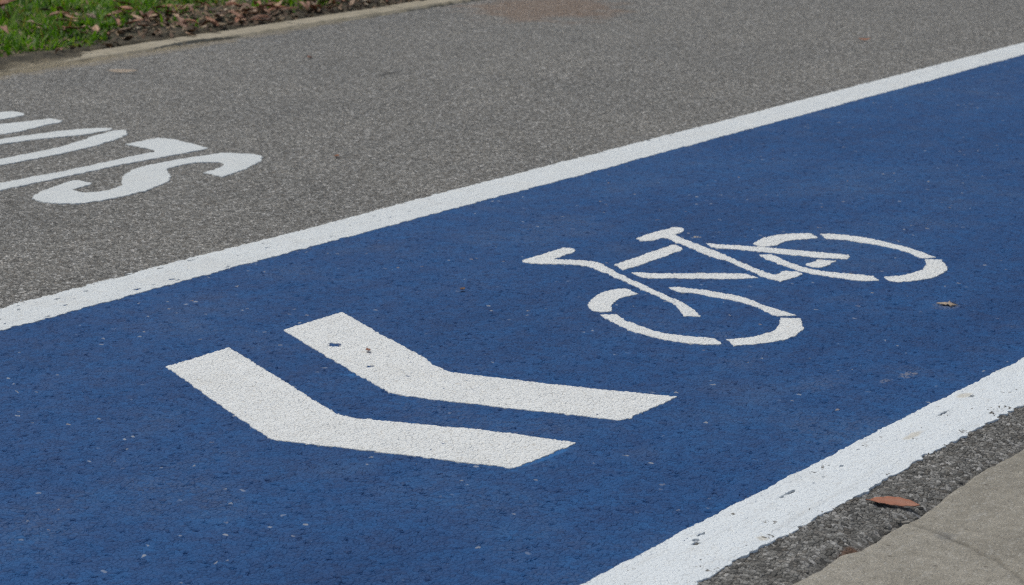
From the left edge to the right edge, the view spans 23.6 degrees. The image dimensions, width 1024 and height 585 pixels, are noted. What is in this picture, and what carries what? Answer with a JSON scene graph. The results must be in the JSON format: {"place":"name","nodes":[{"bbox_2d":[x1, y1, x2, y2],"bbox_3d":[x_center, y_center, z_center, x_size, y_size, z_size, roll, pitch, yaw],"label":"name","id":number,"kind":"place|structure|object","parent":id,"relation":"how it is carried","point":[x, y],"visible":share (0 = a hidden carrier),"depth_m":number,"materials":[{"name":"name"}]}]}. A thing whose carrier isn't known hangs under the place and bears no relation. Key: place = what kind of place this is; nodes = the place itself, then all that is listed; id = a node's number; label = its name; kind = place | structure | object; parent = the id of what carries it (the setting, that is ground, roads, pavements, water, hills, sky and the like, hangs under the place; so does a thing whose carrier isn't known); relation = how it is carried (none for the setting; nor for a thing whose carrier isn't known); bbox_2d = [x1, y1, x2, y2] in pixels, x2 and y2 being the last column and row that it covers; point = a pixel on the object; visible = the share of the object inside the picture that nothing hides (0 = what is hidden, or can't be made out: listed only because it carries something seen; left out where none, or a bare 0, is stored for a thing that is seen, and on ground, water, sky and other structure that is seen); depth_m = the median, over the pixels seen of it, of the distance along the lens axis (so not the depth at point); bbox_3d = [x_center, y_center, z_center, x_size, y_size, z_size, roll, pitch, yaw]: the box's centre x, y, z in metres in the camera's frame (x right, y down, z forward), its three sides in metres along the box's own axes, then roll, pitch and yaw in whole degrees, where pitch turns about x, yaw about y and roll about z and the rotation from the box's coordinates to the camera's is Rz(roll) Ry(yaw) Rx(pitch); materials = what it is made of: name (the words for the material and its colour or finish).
{"place":"outdoors","nodes":[
{"label":"outdoors","id":0,"kind":"place"},
{"bbox_2d":[0,0,415,76],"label":"verge soil","id":1,"kind":"structure","parent":0,"point":[26,62],"depth_m":9.48,"materials":[{"name":"brown soil"}]},
{"bbox_2d":[0,0,342,56],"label":"grass","id":2,"kind":"structure","parent":1,"relation":"on","point":[29,10],"depth_m":9.68,"materials":[{"name":"green plant"}]},
{"bbox_2d":[0,25,8,33],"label":"dead leaf","id":3,"kind":"object","parent":2,"relation":"on","point":[4,28],"visible":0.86,"depth_m":9.26,"materials":[{"name":"brown plant"}]},
{"bbox_2d":[0,0,14,6],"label":"dead leaf","id":4,"kind":"object","parent":2,"relation":"in","point":[3,2],"visible":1,"depth_m":9.85,"materials":[{"name":"brown plant"}]},
{"bbox_2d":[47,11,73,16],"bbox_3d":[-1.774,-1.093,9.629,0.109,0.023,0.028,-3,22,-23],"label":"dead leaf","id":5,"kind":"object","parent":2,"relation":"on","point":[56,13],"visible":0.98,"depth_m":9.63,"materials":[{"name":"brown plant"}]},
{"bbox_2d":[53,18,77,21],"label":"dead leaf","id":6,"kind":"object","parent":2,"relation":"on","point":[57,19],"visible":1,"depth_m":9.54,"materials":[{"name":"brown plant"}]},
{"bbox_2d":[92,24,99,30],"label":"dead leaf","id":7,"kind":"object","parent":2,"relation":"on","point":[96,27],"visible":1,"depth_m":9.43,"materials":[{"name":"beige plant"}]},
{"bbox_2d":[103,10,121,18],"bbox_3d":[-1.612,-1.121,9.857,0.096,0.011,0.026,-27,28,-23],"label":"dead leaf","id":8,"kind":"object","parent":2,"relation":"on","point":[109,15],"visible":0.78,"depth_m":9.87,"materials":[{"name":"brown plant"}]},
{"bbox_2d":[112,0,131,4],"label":"dead leaf","id":9,"kind":"object","parent":2,"relation":"on","point":[123,2],"visible":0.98,"depth_m":10.11,"materials":[{"name":"brown plant"}]},
{"bbox_2d":[113,6,132,8],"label":"dead leaf","id":10,"kind":"object","parent":2,"relation":"on","point":[124,7],"visible":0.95,"depth_m":10.01,"materials":[{"name":"brown plant"}]},
{"bbox_2d":[0,0,423,56],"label":"leaf litter","id":11,"kind":"object","parent":1,"relation":"on","point":[205,26],"visible":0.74,"depth_m":9.96,"materials":[{"name":"brown plant"}]},
{"bbox_2d":[124,19,143,24],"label":"dead leaf","id":12,"kind":"object","parent":11,"relation":"on","point":[135,20],"visible":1,"depth_m":9.65,"materials":[{"name":"brown plant"}]},
{"bbox_2d":[148,11,158,16],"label":"dead leaf","id":13,"kind":"object","parent":11,"relation":"on","point":[150,13],"visible":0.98,"depth_m":9.81,"materials":[{"name":"brown plant"}]},
{"bbox_2d":[153,4,184,8],"bbox_3d":[-1.419,-1.181,10.107,0.140,0.017,0.038,0,22,-20],"label":"dead leaf","id":14,"kind":"object","parent":11,"relation":"on","point":[169,5],"visible":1,"depth_m":10.12,"materials":[{"name":"brown plant"}]},
{"bbox_2d":[174,21,188,29],"bbox_3d":[-1.298,-1.053,9.627,0.078,0.008,0.022,30,40,22],"label":"dead leaf","id":15,"kind":"object","parent":11,"relation":"on","point":[182,24],"visible":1,"depth_m":9.63,"materials":[{"name":"brown plant"}]},
{"bbox_2d":[177,16,187,24],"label":"dead leaf","id":16,"kind":"object","parent":11,"relation":"on","point":[180,19],"visible":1,"depth_m":9.71,"materials":[{"name":"brown plant"}]},
{"bbox_2d":[183,19,200,25],"bbox_3d":[-1.269,-1.072,9.698,0.082,0.018,0.017,15,21,-6],"label":"dead leaf","id":17,"kind":"object","parent":11,"relation":"on","point":[191,20],"visible":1,"depth_m":9.70,"materials":[{"name":"brown plant"}]},
{"bbox_2d":[203,15,218,25],"bbox_3d":[-1.199,-1.084,9.741,0.094,0.011,0.026,33,38,26],"label":"dead leaf","id":18,"kind":"object","parent":11,"relation":"on","point":[215,23],"visible":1,"depth_m":9.74,"materials":[{"name":"brown plant"}]},
{"bbox_2d":[224,2,238,5],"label":"dead leaf","id":19,"kind":"object","parent":11,"relation":"on","point":[231,3],"visible":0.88,"depth_m":10.29,"materials":[{"name":"brown plant"}]},
{"bbox_2d":[228,9,245,20],"bbox_3d":[-1.117,-1.132,10.007,0.034,0.012,0.122,-8,33,-44],"label":"dead leaf","id":20,"kind":"object","parent":11,"relation":"on","point":[235,13],"visible":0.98,"depth_m":10.02,"materials":[{"name":"brown plant"}]},
{"bbox_2d":[236,9,258,13],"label":"dead leaf","id":21,"kind":"object","parent":11,"relation":"on","point":[247,12],"visible":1,"depth_m":10.00,"materials":[{"name":"brown plant"}]},
{"bbox_2d":[243,7,258,13],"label":"dead leaf","id":22,"kind":"object","parent":11,"relation":"on","point":[247,9],"visible":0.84,"depth_m":10.06,"materials":[{"name":"brown plant"}]},
{"bbox_2d":[252,14,270,18],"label":"dead leaf","id":23,"kind":"object","parent":11,"relation":"on","point":[260,16],"visible":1,"depth_m":9.98,"materials":[{"name":"brown plant"}]},
{"bbox_2d":[299,1,309,11],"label":"dead leaf","id":24,"kind":"object","parent":11,"relation":"on","point":[304,5],"visible":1,"depth_m":10.29,"materials":[{"name":"brown plant"}]},
{"bbox_2d":[0,55,1023,584],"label":"cycle lane","id":25,"kind":"structure","parent":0,"point":[126,457],"depth_m":4.68,"materials":[{"name":"blue paint"}]},
{"bbox_2d":[166,347,574,468],"bbox_3d":[-0.335,0.214,4.323,0.959,0.006,0.349,13,18,43],"label":"chevron","id":26,"kind":"object","parent":25,"relation":"on","point":[272,407],"visible":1,"depth_m":4.22,"materials":[{"name":"white paint"}]},
{"bbox_2d":[284,312,676,420],"bbox_3d":[-0.138,0.148,4.608,0.348,0.006,0.965,-12,18,-43],"label":"chevron","id":27,"kind":"object","parent":25,"relation":"on","point":[391,370],"visible":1,"depth_m":4.51,"materials":[{"name":"white paint"}]},
{"bbox_2d":[522,227,947,346],"bbox_3d":[0.434,-0.036,5.410,0.850,0.006,1.129,9,16,33],"label":"bicycle symbol","id":28,"kind":"object","parent":25,"relation":"on","point":[786,329],"visible":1,"depth_m":5.42,"materials":[{"name":"white paint"}]},
{"bbox_2d":[937,301,956,306],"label":"dead leaf","id":29,"kind":"object","parent":25,"relation":"on","point":[949,303],"visible":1,"depth_m":5.12,"materials":[{"name":"brown plant"}]},
{"bbox_2d":[0,0,1023,309],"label":"asphalt path","id":30,"kind":"structure","parent":0,"point":[388,110],"depth_m":8.01,"materials":[{"name":"grey asphalt"}]},
{"bbox_2d":[107,69,136,72],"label":"dead leaf","id":31,"kind":"object","parent":30,"relation":"on","point":[121,70],"visible":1,"depth_m":8.60,"materials":[{"name":"plant"}]},
{"bbox_2d":[0,111,263,204],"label":"slow lettering","id":32,"kind":"object","parent":30,"relation":"on","point":[144,178],"visible":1,"depth_m":6.83,"materials":[{"name":"white paint"}]},
{"bbox_2d":[0,43,1023,330],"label":"edge line","id":33,"kind":"object","parent":30,"relation":"on","point":[104,291],"visible":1,"depth_m":6.25,"materials":[{"name":"white paint"}]},
{"bbox_2d":[624,375,1023,584],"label":"asphalt strip","id":34,"kind":"object","parent":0,"point":[850,526],"visible":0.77,"depth_m":3.78,"materials":[{"name":"grey asphalt"}]},
{"bbox_2d":[580,357,1023,584],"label":"edge line","id":35,"kind":"object","parent":34,"relation":"on","point":[851,471],"visible":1,"depth_m":3.88,"materials":[{"name":"white paint"}]},
{"bbox_2d":[866,496,919,506],"bbox_3d":[0.593,0.324,3.803,0.084,0.006,0.023,5,31,19],"label":"dead leaf","id":36,"kind":"object","parent":34,"relation":"on","point":[896,501],"visible":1,"depth_m":3.80,"materials":[{"name":"brown plant"}]},
{"bbox_2d":[793,450,1023,584],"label":"pavement","id":37,"kind":"structure","parent":0,"point":[970,532],"depth_m":3.58,"materials":[{"name":"concrete"}]},
{"label":"ground","id":38,"kind":"structure","parent":0,"visible":0},
{"bbox_2d":[8,0,478,70],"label":"kerb","id":39,"kind":"structure","parent":38,"relation":"on","point":[286,25],"depth_m":9.83,"materials":[{"name":"concrete"}]},
{"label":"dead leaf","id":40,"kind":"object","parent":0,"visible":0},
{"bbox_2d":[263,4,280,10],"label":"dead leaf","id":41,"kind":"object","parent":40,"relation":"on","point":[269,5],"visible":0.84,"depth_m":10.20,"materials":[{"name":"brown plant"}]}
]}

